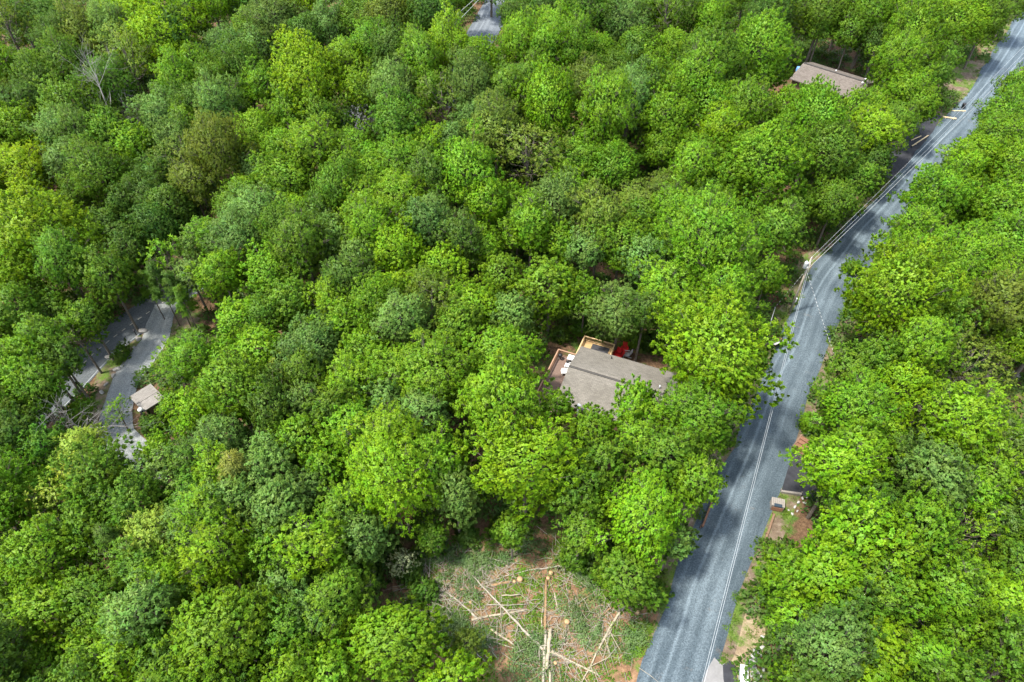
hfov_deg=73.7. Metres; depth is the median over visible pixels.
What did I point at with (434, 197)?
fine leaved tree
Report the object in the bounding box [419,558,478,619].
log
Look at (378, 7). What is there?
fine leaved tree
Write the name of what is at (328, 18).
fine leaved tree
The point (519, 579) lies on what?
tree stump
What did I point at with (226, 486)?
understory tree
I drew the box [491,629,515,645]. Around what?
log
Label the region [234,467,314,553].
understory tree
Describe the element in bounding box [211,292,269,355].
broadleaf tree
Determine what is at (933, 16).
broadleaf tree
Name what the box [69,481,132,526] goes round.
broadleaf tree
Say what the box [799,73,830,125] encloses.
broadleaf tree
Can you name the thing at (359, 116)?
thin tree
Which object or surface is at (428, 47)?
fine leaved tree
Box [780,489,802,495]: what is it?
timber edging
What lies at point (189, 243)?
broadleaf tree
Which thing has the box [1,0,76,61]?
fine leaved tree
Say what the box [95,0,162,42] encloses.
fine leaved tree
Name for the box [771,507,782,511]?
door
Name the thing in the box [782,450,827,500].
driveway
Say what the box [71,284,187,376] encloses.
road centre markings
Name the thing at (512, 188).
understory tree
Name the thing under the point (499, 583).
log
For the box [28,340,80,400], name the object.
thin tree
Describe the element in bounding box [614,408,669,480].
understory tree
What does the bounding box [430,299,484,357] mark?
understory tree
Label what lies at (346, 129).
broadleaf tree
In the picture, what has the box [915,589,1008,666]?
fine leaved tree
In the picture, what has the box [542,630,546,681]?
log
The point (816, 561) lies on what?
broadleaf tree
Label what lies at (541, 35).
understory tree
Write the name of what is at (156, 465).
fine leaved tree
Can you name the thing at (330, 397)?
broadleaf tree
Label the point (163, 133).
broadleaf tree
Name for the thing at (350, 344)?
broadleaf tree
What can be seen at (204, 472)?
fine leaved tree
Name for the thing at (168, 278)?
pine tree
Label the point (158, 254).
thin tree
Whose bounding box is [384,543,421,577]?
shrub
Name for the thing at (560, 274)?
tall tree
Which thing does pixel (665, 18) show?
thin tree
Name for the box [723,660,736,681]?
apron edge
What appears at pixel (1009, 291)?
fine leaved tree
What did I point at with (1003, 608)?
understory tree
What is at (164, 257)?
thin tree
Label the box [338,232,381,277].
broadleaf tree
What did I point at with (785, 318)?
grass
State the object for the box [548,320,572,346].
shrub
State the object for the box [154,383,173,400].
shrub
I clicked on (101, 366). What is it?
road edge marking
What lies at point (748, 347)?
broadleaf tree
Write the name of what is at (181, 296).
pine tree
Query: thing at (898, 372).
broadleaf tree
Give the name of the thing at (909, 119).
fine leaved tree
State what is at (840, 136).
broadleaf tree
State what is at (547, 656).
log
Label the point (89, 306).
understory tree
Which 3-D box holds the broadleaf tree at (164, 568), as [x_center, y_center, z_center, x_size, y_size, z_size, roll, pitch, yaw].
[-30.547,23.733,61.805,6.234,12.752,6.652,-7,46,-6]
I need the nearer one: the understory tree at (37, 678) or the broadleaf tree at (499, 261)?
the understory tree at (37, 678)
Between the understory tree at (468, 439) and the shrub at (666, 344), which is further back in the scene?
the shrub at (666, 344)
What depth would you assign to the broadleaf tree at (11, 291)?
85.82 m
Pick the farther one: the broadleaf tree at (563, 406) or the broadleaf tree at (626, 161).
the broadleaf tree at (626, 161)
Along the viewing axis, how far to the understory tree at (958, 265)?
83.02 m
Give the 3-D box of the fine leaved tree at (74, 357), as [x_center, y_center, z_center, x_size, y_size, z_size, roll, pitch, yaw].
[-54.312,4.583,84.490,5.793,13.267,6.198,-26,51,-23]
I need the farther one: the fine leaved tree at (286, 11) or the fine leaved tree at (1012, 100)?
the fine leaved tree at (286, 11)
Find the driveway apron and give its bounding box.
[703,658,724,681]
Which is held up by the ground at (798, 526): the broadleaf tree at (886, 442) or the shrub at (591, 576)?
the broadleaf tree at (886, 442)
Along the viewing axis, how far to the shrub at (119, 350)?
93.56 m
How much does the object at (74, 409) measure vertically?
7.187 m
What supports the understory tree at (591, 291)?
on the ground at (798, 526)
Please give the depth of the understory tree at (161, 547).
62.46 m
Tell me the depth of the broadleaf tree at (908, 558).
56.85 m
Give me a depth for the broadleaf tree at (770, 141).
95.05 m
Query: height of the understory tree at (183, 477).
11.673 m
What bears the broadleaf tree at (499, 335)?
on the ground at (798, 526)
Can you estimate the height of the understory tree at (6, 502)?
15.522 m
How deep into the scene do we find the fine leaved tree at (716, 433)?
67.46 m
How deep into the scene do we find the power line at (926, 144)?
104.08 m
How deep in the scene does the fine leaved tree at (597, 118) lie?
99.91 m
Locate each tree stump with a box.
[516,576,522,582]
[564,619,569,625]
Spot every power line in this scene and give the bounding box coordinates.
[702,272,806,680]
[704,258,811,681]
[811,57,1019,261]
[812,49,1020,256]
[812,139,941,264]
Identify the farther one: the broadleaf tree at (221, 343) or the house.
the house
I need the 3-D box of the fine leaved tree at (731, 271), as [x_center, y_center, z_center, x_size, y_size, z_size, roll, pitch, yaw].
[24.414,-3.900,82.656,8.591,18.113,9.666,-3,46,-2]
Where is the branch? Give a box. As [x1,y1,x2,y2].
[479,563,559,582]
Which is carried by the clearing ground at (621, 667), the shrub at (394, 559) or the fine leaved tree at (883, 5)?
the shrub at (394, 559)
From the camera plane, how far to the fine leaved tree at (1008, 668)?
53.02 m
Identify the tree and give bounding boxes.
[0,0,38,47]
[0,0,38,80]
[0,41,18,86]
[0,76,45,146]
[0,77,24,146]
[0,97,40,156]
[0,123,20,161]
[0,135,61,200]
[0,165,10,204]
[0,169,104,296]
[0,186,33,230]
[0,226,55,315]
[0,277,50,340]
[0,326,13,346]
[0,328,70,412]
[0,348,66,427]
[0,361,67,431]
[0,384,48,455]
[0,395,43,456]
[0,400,49,463]
[0,443,41,544]
[0,461,64,528]
[0,507,100,604]
[0,524,26,574]
[0,563,99,651]
[0,575,51,655]
[0,612,43,681]
[0,661,57,681]
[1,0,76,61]
[1,49,68,97]
[2,47,59,98]
[4,277,78,349]
[4,354,74,429]
[10,311,84,397]
[11,214,97,296]
[15,414,74,470]
[18,100,95,156]
[18,630,68,681]
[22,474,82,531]
[24,6,99,61]
[26,223,101,324]
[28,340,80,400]
[29,66,101,130]
[30,24,107,85]
[35,338,94,407]
[35,388,163,448]
[40,135,94,209]
[44,449,111,500]
[44,646,128,681]
[45,428,143,510]
[45,484,113,563]
[47,563,129,640]
[48,307,102,373]
[50,0,120,60]
[51,102,107,153]
[51,622,122,674]
[52,421,119,470]
[55,130,156,208]
[55,173,100,212]
[57,292,120,360]
[59,31,141,123]
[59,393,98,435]
[63,241,138,332]
[65,139,115,182]
[68,63,99,103]
[69,208,112,273]
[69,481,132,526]
[70,586,165,646]
[71,50,146,124]
[74,617,169,681]
[75,103,134,173]
[82,18,166,104]
[82,203,129,247]
[84,0,130,68]
[85,98,129,155]
[87,467,171,542]
[88,531,167,601]
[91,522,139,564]
[93,216,153,282]
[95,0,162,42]
[96,567,188,659]
[102,180,143,219]
[102,393,131,428]
[105,117,157,169]
[113,0,204,83]
[113,164,171,220]
[113,501,184,568]
[116,247,154,295]
[119,150,180,206]
[120,199,190,266]
[121,548,205,628]
[123,79,180,129]
[124,444,190,500]
[130,423,181,476]
[131,235,173,287]
[131,607,203,681]
[135,180,201,243]
[135,655,214,681]
[136,106,198,163]
[136,233,190,300]
[136,270,164,319]
[136,536,220,605]
[140,335,198,392]
[144,260,179,325]
[145,123,227,208]
[146,485,232,557]
[149,42,210,107]
[152,459,230,511]
[152,570,294,681]
[153,9,196,67]
[156,327,230,386]
[156,385,220,439]
[159,270,190,326]
[161,0,214,46]
[161,430,213,485]
[162,78,206,122]
[164,147,218,216]
[165,481,241,553]
[167,93,202,128]
[168,250,211,313]
[172,284,201,335]
[172,423,200,461]
[172,507,255,593]
[172,553,230,611]
[176,0,239,28]
[176,215,217,276]
[177,39,217,81]
[178,648,270,681]
[180,103,261,191]
[180,215,230,283]
[181,246,252,303]
[185,410,255,471]
[187,463,269,535]
[188,44,224,75]
[188,66,249,134]
[188,347,282,435]
[190,436,228,490]
[191,53,242,124]
[199,24,247,60]
[199,203,265,282]
[200,335,250,387]
[207,26,268,110]
[210,180,257,218]
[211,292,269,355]
[215,448,260,503]
[217,78,256,136]
[217,179,288,260]
[221,173,261,202]
[223,0,279,23]
[225,515,305,590]
[226,102,284,154]
[226,320,286,394]
[229,4,274,52]
[230,21,279,69]
[233,152,264,189]
[234,0,308,52]
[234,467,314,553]
[235,421,300,478]
[235,433,299,508]
[237,235,308,307]
[238,289,292,336]
[239,54,284,107]
[240,140,277,171]
[240,362,303,439]
[244,647,288,681]
[245,149,317,202]
[248,593,320,664]
[250,634,331,681]
[251,199,309,248]
[254,548,321,614]
[255,113,315,192]
[258,81,306,130]
[261,265,316,331]
[263,199,338,286]
[264,412,331,469]
[265,24,348,121]
[265,306,351,382]
[265,508,350,585]
[266,352,294,411]
[267,630,334,679]
[270,190,312,223]
[270,465,343,524]
[277,112,356,171]
[277,376,324,418]
[279,0,331,14]
[279,341,334,409]
[281,9,329,47]
[282,578,339,650]
[284,671,315,681]
[285,304,315,339]
[292,627,366,681]
[295,560,382,641]
[296,443,353,490]
[299,89,343,139]
[301,187,341,246]
[301,273,350,317]
[301,377,365,456]
[302,0,353,52]
[302,151,362,214]
[304,365,367,422]
[305,209,352,267]
[305,295,373,351]
[308,478,376,546]
[311,396,377,467]
[311,549,376,604]
[317,249,380,313]
[317,598,364,647]
[321,135,366,185]
[324,349,385,411]
[326,104,361,150]
[326,223,370,257]
[327,171,398,261]
[328,34,376,93]
[329,504,400,578]
[331,397,438,491]
[331,413,443,540]
[331,593,462,681]
[332,114,377,157]
[332,181,367,211]
[332,270,407,335]
[333,56,389,140]
[335,318,390,374]
[336,129,381,174]
[337,0,391,42]
[337,14,396,73]
[338,100,378,141]
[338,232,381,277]
[339,187,406,251]
[348,340,446,403]
[349,151,394,192]
[353,0,427,31]
[356,375,404,426]
[360,211,432,275]
[363,50,420,119]
[363,130,434,205]
[363,166,450,220]
[364,80,430,170]
[364,269,435,329]
[364,287,440,350]
[366,11,411,79]
[370,323,484,421]
[388,18,444,70]
[390,385,460,469]
[395,1,443,31]
[395,195,458,259]
[395,415,481,510]
[396,262,451,326]
[396,267,462,341]
[397,30,442,124]
[401,120,453,154]
[403,146,455,197]
[404,0,462,38]
[404,138,443,186]
[407,53,454,124]
[409,239,475,295]
[410,67,477,139]
[410,512,450,557]
[412,0,478,110]
[415,189,465,259]
[418,647,495,681]
[424,455,488,532]
[425,116,505,207]
[427,110,472,173]
[430,207,485,280]
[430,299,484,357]
[431,432,478,473]
[433,274,512,342]
[444,42,494,124]
[445,33,509,92]
[449,0,477,25]
[449,88,506,151]
[449,345,554,467]
[450,319,549,384]
[453,412,595,522]
[455,174,520,251]
[459,83,539,178]
[462,221,509,285]
[478,248,531,299]
[482,116,573,192]
[486,288,536,341]
[487,60,525,104]
[487,62,531,115]
[489,509,533,557]
[490,0,500,16]
[491,177,533,209]
[492,188,559,275]
[493,0,541,45]
[494,200,528,263]
[495,3,544,64]
[508,252,589,335]
[510,46,550,103]
[511,50,584,176]
[517,0,565,24]
[519,165,585,245]
[523,16,576,69]
[525,0,583,68]
[533,121,611,183]
[534,385,579,429]
[539,216,580,282]
[542,158,595,208]
[544,448,624,523]
[545,1,602,70]
[550,502,607,564]
[560,0,623,33]
[560,222,613,296]
[561,49,612,123]
[564,177,624,279]
[567,401,621,452]
[568,269,604,337]
[568,277,657,351]
[573,60,645,150]
[573,487,626,535]
[576,28,623,67]
[576,133,647,205]
[577,436,638,491]
[581,208,665,288]
[585,0,658,47]
[585,466,693,588]
[591,545,669,616]
[597,46,635,74]
[606,66,655,145]
[606,177,658,243]
[608,373,655,440]
[610,41,666,136]
[612,22,664,67]
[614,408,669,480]
[616,229,676,290]
[618,0,668,27]
[619,289,664,361]
[621,197,667,229]
[625,254,702,341]
[626,423,705,502]
[630,123,686,175]
[630,390,674,445]
[631,35,663,60]
[631,73,699,169]
[633,167,686,232]
[635,42,674,102]
[639,216,698,262]
[641,0,696,35]
[641,171,711,229]
[646,278,798,424]
[646,375,753,458]
[647,0,691,31]
[648,177,772,299]
[649,520,702,570]
[654,24,689,63]
[656,301,694,366]
[657,31,734,129]
[659,0,716,34]
[660,126,711,184]
[663,11,757,128]
[664,135,721,190]
[670,440,728,530]
[672,128,734,184]
[678,65,764,137]
[680,175,725,237]
[688,97,754,153]
[688,242,756,339]
[689,0,731,37]
[696,152,744,222]
[701,220,766,289]
[702,0,742,31]
[707,183,747,237]
[708,70,782,139]
[714,107,823,206]
[720,0,805,92]
[721,296,771,342]
[734,0,765,33]
[740,0,799,66]
[740,190,777,232]
[745,191,815,259]
[747,247,793,309]
[749,102,786,131]
[749,542,831,621]
[762,592,833,655]
[767,653,807,681]
[769,83,808,123]
[769,650,858,681]
[770,606,885,681]
[772,528,886,622]
[775,75,858,181]
[777,0,859,62]
[778,428,900,519]
[780,185,823,225]
[791,116,868,211]
[798,571,887,655]
[799,1,843,61]
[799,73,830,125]
[800,363,910,454]
[800,480,925,572]
[807,173,866,247]
[808,411,909,491]
[810,477,871,529]
[818,340,876,403]
[825,644,887,681]
[827,0,876,53]
[828,468,924,538]
[830,152,892,225]
[831,2,871,69]
[832,547,919,622]
[834,229,976,344]
[836,84,877,155]
[840,0,910,68]
[840,602,924,681]
[841,330,918,408]
[845,98,912,179]
[846,651,902,681]
[853,21,894,77]
[859,85,891,110]
[860,22,945,99]
[860,513,930,594]
[861,141,901,196]
[862,395,921,443]
[862,428,928,488]
[865,355,946,417]
[868,84,901,120]
[871,215,976,307]
[873,57,942,115]
[875,98,926,142]
[875,312,971,403]
[878,0,953,82]
[879,668,936,681]
[880,201,957,281]
[882,475,973,572]
[883,621,938,676]
[885,427,981,524]
[886,158,987,231]
[886,565,945,634]
[888,628,985,681]
[888,646,999,681]
[890,75,943,152]
[890,534,992,643]
[895,372,1023,467]
[901,370,963,428]
[915,426,984,468]
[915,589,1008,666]
[916,0,1001,46]
[919,51,956,91]
[920,290,990,362]
[920,321,1023,412]
[921,217,1018,282]
[923,254,988,304]
[926,34,968,67]
[927,170,1001,229]
[930,137,990,200]
[930,492,1018,561]
[937,549,1010,603]
[940,464,1012,522]
[941,131,1010,183]
[942,429,1023,526]
[947,262,1023,369]
[959,206,1023,268]
[960,163,1023,236]
[961,488,1023,549]
[963,0,1023,68]
[966,109,1023,156]
[968,602,1023,671]
[971,82,1023,137]
[972,571,1023,660]
[973,245,1023,326]
[975,603,1023,681]
[979,309,1023,384]
[979,523,1023,598]
[984,136,1023,200]
[984,408,1023,466]
[990,0,1023,44]
[990,61,1023,96]
[1008,481,1023,571]
[1009,297,1023,381]
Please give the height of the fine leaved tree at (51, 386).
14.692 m
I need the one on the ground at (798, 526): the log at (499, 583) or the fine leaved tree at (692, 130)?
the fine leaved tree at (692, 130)
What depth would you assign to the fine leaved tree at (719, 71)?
107.37 m
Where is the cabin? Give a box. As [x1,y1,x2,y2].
[559,346,681,441]
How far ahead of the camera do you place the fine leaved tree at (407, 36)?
115.18 m
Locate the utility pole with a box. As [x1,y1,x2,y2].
[788,257,811,312]
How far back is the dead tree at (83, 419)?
78.97 m
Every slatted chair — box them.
[612,347,621,355]
[616,350,624,356]
[621,341,628,351]
[623,349,632,357]
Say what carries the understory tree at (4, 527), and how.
on the ground at (798, 526)
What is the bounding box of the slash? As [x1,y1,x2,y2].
[387,526,657,681]
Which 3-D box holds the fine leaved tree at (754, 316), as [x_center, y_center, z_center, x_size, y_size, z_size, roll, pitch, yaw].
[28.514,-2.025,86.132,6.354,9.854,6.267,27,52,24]
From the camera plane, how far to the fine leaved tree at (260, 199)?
95.97 m
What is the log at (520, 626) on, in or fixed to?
on the clearing ground at (621, 667)
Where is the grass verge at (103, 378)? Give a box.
[88,333,143,436]
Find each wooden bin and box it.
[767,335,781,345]
[770,497,784,511]
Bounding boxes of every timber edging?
[758,512,774,555]
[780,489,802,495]
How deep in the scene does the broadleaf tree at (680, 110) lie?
104.72 m
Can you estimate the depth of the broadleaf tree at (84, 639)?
58.37 m
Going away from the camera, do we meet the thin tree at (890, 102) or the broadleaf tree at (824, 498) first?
the broadleaf tree at (824, 498)
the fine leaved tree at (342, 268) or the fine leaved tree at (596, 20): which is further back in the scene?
the fine leaved tree at (596, 20)
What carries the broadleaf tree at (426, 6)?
on the ground at (798, 526)
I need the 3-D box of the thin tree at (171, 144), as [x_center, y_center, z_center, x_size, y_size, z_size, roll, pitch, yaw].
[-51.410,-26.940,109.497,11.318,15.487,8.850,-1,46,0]
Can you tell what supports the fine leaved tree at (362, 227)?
on the ground at (798, 526)
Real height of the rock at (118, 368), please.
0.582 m
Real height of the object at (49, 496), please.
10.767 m
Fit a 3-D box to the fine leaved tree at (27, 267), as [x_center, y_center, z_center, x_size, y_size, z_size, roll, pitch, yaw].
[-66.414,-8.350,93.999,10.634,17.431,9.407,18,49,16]
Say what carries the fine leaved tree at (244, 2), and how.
on the ground at (798, 526)
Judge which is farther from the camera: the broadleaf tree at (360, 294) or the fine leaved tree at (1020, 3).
the fine leaved tree at (1020, 3)
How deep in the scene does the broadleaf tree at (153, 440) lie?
71.04 m
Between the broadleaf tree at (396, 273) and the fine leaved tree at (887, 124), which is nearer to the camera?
the broadleaf tree at (396, 273)
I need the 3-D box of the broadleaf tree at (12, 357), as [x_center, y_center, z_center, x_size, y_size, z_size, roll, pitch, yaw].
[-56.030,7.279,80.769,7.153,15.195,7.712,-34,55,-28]
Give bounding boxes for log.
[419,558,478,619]
[471,608,526,620]
[472,575,547,659]
[487,604,527,605]
[491,581,510,586]
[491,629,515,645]
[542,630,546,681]
[544,580,546,628]
[545,627,552,668]
[546,648,609,680]
[579,606,625,681]
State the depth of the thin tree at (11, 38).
132.80 m
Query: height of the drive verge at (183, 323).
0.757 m
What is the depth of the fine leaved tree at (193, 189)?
100.39 m
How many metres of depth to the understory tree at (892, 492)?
63.82 m
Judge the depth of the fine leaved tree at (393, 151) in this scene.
99.80 m
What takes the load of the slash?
on the clearing ground at (621, 667)
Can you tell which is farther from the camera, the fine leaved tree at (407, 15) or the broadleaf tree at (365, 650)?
the fine leaved tree at (407, 15)
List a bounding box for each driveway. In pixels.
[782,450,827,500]
[879,115,940,179]
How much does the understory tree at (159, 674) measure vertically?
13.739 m
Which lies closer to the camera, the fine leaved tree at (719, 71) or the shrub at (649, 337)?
the shrub at (649, 337)
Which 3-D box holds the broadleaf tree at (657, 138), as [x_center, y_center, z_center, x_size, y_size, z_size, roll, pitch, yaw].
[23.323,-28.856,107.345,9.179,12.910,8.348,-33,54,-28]
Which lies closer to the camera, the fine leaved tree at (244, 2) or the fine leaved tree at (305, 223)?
the fine leaved tree at (305, 223)
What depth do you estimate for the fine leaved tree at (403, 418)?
64.15 m
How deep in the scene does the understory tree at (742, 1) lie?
135.54 m
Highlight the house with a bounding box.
[790,62,872,108]
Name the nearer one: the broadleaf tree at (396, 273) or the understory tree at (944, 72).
the broadleaf tree at (396, 273)
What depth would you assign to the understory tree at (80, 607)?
57.96 m
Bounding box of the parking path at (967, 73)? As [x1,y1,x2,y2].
[937,57,980,98]
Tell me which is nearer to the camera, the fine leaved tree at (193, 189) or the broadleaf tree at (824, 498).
the broadleaf tree at (824, 498)
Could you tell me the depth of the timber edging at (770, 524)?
71.10 m
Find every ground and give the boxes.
[0,0,1023,681]
[392,529,667,681]
[732,593,764,681]
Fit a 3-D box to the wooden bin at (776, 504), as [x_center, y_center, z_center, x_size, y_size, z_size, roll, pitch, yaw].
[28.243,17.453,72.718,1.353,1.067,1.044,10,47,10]
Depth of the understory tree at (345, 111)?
111.37 m
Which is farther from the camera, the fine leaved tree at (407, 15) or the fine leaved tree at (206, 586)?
the fine leaved tree at (407, 15)
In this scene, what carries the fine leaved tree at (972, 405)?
on the ground at (798, 526)
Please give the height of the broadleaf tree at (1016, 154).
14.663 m
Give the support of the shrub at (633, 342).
on the ground at (798, 526)
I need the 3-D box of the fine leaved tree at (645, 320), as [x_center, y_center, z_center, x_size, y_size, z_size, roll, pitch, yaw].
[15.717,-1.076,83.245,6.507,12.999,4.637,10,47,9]
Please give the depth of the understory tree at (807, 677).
52.03 m
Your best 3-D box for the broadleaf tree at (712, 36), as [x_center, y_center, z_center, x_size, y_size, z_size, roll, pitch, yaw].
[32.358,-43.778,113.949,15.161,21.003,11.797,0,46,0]
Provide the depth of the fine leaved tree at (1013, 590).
56.95 m
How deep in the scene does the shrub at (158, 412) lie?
85.26 m
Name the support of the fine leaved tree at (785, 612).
on the ground at (798, 526)
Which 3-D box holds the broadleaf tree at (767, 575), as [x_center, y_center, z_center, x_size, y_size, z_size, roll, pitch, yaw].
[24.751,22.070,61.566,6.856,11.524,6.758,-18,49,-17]
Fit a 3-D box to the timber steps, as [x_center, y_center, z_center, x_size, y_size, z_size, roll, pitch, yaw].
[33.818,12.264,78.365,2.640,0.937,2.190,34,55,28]
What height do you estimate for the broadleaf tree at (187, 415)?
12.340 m
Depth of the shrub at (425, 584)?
65.28 m
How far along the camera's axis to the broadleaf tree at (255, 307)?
82.36 m
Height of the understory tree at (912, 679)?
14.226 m
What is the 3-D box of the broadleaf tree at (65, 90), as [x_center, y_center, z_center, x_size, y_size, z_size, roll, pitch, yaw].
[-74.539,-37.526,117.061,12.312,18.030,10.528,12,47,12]
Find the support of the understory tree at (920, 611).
on the ground at (798, 526)
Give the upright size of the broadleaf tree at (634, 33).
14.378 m
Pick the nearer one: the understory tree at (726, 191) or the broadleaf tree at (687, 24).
the understory tree at (726, 191)
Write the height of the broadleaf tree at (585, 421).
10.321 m
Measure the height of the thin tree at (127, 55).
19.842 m
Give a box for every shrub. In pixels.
[109,337,132,366]
[138,409,159,436]
[138,414,169,434]
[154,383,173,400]
[154,397,180,418]
[158,387,179,407]
[359,561,390,598]
[383,544,416,574]
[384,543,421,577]
[393,549,425,588]
[407,574,442,609]
[416,528,449,561]
[450,623,489,657]
[451,520,479,550]
[484,514,510,547]
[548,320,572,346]
[555,541,593,576]
[568,317,593,341]
[585,555,618,591]
[587,322,613,344]
[620,328,643,352]
[637,328,658,354]
[643,577,674,607]
[654,339,670,355]
[751,581,778,610]
[796,411,821,433]
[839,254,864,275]
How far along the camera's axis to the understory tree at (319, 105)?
107.58 m
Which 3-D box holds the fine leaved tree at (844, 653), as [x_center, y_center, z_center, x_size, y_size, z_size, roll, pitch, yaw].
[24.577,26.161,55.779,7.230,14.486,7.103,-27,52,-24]
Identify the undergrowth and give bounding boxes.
[0,0,1023,681]
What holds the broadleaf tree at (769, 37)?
on the ground at (798, 526)
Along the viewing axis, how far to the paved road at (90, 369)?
97.24 m
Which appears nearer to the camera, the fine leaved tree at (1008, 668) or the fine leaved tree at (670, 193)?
the fine leaved tree at (1008, 668)
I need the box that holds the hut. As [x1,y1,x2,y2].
[130,384,163,414]
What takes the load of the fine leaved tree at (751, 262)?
on the ground at (798, 526)
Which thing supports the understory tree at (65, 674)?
on the ground at (798, 526)
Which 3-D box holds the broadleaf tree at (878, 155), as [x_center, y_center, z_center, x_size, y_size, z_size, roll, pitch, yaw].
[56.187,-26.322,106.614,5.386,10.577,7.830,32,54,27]
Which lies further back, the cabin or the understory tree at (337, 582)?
the cabin
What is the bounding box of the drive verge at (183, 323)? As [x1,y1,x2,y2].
[151,309,199,376]
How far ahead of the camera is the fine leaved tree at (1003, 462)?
65.56 m
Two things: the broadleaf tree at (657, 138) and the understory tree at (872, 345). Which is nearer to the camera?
the understory tree at (872, 345)
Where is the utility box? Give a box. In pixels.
[738,664,748,681]
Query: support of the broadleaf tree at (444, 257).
on the ground at (798, 526)
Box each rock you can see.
[112,366,121,370]
[139,328,147,332]
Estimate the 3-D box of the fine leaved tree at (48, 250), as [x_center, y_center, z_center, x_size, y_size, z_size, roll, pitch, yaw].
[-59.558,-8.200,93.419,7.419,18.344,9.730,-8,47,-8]
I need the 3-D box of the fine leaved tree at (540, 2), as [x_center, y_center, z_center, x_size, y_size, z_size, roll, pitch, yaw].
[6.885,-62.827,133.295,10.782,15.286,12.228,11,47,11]
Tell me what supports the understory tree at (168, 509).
on the ground at (798, 526)
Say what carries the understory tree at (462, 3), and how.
on the ground at (798, 526)
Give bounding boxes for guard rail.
[700,502,712,527]
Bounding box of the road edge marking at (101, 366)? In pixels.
[43,288,202,424]
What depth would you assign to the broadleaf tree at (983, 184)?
97.16 m
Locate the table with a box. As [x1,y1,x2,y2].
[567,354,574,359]
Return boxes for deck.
[533,349,575,411]
[576,335,614,354]
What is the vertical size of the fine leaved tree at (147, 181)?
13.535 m
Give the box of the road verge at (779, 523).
[637,15,1021,676]
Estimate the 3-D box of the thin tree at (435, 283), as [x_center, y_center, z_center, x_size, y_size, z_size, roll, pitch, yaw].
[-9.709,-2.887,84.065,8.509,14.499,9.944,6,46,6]
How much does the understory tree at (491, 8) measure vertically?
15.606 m
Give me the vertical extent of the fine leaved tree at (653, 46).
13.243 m
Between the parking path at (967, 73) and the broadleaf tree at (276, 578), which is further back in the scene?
the parking path at (967, 73)
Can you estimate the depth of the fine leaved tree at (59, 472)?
70.61 m
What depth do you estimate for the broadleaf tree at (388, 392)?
70.89 m
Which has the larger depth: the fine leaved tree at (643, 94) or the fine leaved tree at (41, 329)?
the fine leaved tree at (643, 94)
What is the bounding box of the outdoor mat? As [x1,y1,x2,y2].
[591,344,609,353]
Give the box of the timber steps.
[791,434,811,454]
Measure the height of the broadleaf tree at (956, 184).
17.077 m
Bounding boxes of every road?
[39,260,219,425]
[433,0,505,107]
[636,15,1023,681]
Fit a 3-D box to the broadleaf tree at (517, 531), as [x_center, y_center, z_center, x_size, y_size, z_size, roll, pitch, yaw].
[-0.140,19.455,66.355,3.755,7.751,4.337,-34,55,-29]
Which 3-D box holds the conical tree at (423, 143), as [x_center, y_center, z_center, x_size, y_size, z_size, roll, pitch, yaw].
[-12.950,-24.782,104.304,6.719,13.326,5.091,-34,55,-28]
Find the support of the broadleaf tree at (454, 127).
on the ground at (798, 526)
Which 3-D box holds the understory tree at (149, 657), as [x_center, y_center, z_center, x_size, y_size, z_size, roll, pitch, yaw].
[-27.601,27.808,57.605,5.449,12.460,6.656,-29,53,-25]
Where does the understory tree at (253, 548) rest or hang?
on the ground at (798, 526)
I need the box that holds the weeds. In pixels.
[395,527,668,681]
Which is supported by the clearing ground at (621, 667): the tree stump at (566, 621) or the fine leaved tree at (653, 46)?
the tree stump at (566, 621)
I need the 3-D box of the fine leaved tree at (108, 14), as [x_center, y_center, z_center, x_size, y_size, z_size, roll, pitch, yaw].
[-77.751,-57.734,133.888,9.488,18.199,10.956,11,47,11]
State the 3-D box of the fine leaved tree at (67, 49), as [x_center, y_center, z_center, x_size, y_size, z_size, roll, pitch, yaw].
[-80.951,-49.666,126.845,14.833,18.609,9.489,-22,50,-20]
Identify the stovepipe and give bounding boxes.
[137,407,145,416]
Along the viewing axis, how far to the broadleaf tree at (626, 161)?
99.76 m
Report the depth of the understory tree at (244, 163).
104.17 m
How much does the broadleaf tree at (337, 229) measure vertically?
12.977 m
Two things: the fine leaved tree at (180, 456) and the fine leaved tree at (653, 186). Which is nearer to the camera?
the fine leaved tree at (180, 456)
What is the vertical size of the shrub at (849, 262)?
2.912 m
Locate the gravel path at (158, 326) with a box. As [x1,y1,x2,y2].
[99,302,177,477]
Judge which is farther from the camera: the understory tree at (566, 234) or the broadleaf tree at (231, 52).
the broadleaf tree at (231, 52)
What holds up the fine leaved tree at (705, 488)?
on the ground at (798, 526)
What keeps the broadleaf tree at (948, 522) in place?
on the ground at (798, 526)
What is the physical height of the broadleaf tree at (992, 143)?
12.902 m
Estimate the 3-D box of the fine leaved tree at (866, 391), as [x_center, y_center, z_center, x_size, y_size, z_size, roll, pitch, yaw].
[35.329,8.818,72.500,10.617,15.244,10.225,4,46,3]
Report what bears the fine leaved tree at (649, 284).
on the ground at (798, 526)
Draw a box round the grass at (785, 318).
[87,14,1012,679]
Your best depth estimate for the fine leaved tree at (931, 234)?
88.03 m
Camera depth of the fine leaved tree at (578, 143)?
100.92 m
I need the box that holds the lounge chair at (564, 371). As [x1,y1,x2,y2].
[561,368,567,375]
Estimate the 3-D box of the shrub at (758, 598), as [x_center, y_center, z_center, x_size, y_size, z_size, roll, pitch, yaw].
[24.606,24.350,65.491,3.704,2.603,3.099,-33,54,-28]
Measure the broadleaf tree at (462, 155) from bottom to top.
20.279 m
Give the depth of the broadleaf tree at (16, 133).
112.85 m
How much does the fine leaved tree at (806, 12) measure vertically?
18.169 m
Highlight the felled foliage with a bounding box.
[386,526,665,681]
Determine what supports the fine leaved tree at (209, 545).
on the ground at (798, 526)
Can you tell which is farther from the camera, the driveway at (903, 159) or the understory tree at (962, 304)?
the driveway at (903, 159)

